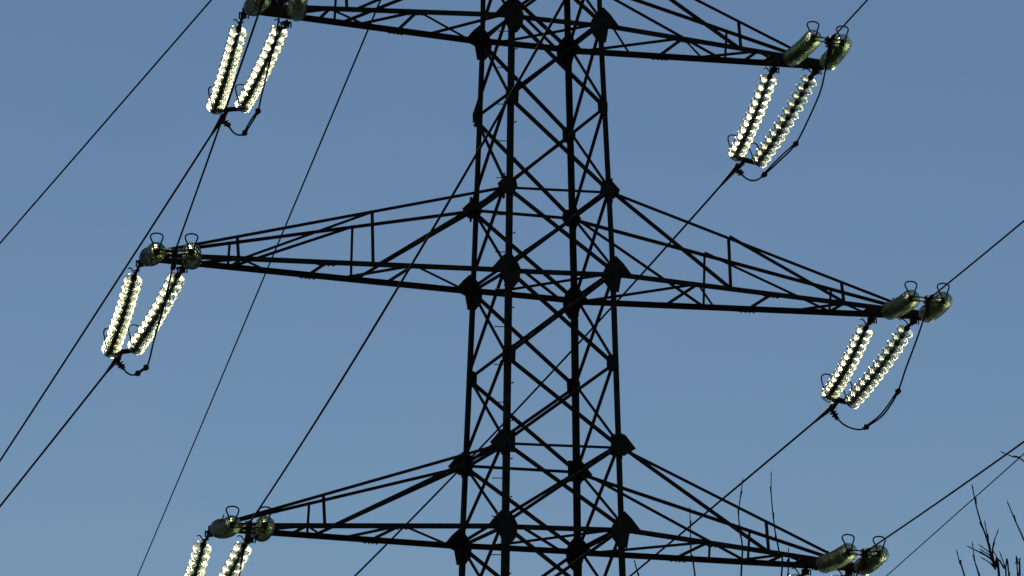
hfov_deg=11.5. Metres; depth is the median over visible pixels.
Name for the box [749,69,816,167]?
insulator string
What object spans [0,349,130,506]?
power cable
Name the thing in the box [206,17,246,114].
insulator string
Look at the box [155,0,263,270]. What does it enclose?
power cable
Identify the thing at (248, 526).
power cable
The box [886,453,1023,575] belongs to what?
power cable
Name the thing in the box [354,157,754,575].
power cable
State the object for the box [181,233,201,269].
insulator string
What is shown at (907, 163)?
sky
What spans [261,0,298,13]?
power cable
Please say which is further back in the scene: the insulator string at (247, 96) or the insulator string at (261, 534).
the insulator string at (247, 96)
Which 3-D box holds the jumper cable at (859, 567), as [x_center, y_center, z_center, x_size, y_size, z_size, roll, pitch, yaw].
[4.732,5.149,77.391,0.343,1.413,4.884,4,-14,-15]
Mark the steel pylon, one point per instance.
(504, 524)
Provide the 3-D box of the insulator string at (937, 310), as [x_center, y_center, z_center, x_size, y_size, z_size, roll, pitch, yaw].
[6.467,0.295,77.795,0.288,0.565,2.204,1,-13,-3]
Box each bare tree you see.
[634,472,789,575]
[956,451,1023,575]
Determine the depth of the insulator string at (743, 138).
80.40 m
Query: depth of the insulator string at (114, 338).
76.08 m
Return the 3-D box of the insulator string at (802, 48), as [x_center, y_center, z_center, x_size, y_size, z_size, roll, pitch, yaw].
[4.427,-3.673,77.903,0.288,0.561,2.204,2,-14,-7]
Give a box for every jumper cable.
[117,270,172,375]
[223,14,279,135]
[238,543,246,575]
[736,57,828,180]
[831,313,924,429]
[856,557,861,575]
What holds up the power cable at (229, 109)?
attached to the insulator string at (223, 81)
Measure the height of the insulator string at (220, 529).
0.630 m
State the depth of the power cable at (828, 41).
76.85 m
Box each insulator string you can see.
[101,265,142,357]
[127,267,184,354]
[139,232,165,266]
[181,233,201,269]
[184,534,211,575]
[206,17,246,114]
[210,506,241,538]
[219,535,251,575]
[235,18,287,112]
[243,0,271,15]
[252,506,274,541]
[287,0,307,20]
[727,67,776,161]
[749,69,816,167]
[783,21,821,66]
[790,568,801,575]
[815,534,857,572]
[820,25,851,70]
[821,318,872,402]
[843,319,914,408]
[854,536,888,575]
[881,281,919,319]
[918,283,952,322]
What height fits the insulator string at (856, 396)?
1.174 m
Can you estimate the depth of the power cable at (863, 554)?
72.96 m
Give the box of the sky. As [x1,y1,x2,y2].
[0,0,1023,575]
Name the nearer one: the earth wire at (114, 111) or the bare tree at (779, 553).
the bare tree at (779, 553)
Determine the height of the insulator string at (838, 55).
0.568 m
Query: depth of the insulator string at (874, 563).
75.52 m
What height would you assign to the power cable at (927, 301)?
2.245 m
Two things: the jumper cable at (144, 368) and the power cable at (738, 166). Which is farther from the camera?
the power cable at (738, 166)
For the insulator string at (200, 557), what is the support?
attached to the steel pylon
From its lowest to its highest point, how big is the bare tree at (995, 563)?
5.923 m
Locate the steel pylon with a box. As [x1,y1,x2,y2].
[136,0,921,575]
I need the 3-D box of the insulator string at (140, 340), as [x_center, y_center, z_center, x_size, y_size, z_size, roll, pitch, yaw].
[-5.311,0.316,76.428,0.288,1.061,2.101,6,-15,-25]
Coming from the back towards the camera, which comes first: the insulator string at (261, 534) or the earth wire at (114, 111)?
the earth wire at (114, 111)
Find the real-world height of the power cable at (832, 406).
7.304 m
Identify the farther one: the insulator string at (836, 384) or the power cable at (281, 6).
the insulator string at (836, 384)
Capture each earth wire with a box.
[0,0,211,243]
[137,0,380,575]
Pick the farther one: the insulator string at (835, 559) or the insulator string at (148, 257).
the insulator string at (835, 559)
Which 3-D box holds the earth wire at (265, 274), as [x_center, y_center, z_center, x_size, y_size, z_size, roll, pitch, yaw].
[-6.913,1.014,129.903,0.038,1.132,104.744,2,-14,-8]
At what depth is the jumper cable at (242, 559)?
73.03 m
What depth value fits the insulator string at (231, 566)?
75.40 m
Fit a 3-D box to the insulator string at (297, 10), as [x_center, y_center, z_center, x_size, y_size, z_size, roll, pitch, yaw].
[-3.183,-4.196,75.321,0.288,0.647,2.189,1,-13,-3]
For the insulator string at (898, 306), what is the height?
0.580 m
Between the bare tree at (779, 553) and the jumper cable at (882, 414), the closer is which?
the bare tree at (779, 553)
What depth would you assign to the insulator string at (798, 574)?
78.17 m
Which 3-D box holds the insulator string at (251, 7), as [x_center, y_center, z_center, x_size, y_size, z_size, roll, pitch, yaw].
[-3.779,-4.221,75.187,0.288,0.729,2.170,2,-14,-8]
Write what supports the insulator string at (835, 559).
attached to the steel pylon
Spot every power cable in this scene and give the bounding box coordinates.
[0,107,238,461]
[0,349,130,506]
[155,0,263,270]
[231,0,565,542]
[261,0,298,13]
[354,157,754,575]
[629,397,846,575]
[812,0,867,57]
[847,441,1023,569]
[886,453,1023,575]
[910,220,1023,316]
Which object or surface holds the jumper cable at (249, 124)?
hanging from the power cable at (281, 6)
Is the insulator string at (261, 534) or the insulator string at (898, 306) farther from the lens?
the insulator string at (898, 306)
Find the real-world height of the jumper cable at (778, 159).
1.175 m

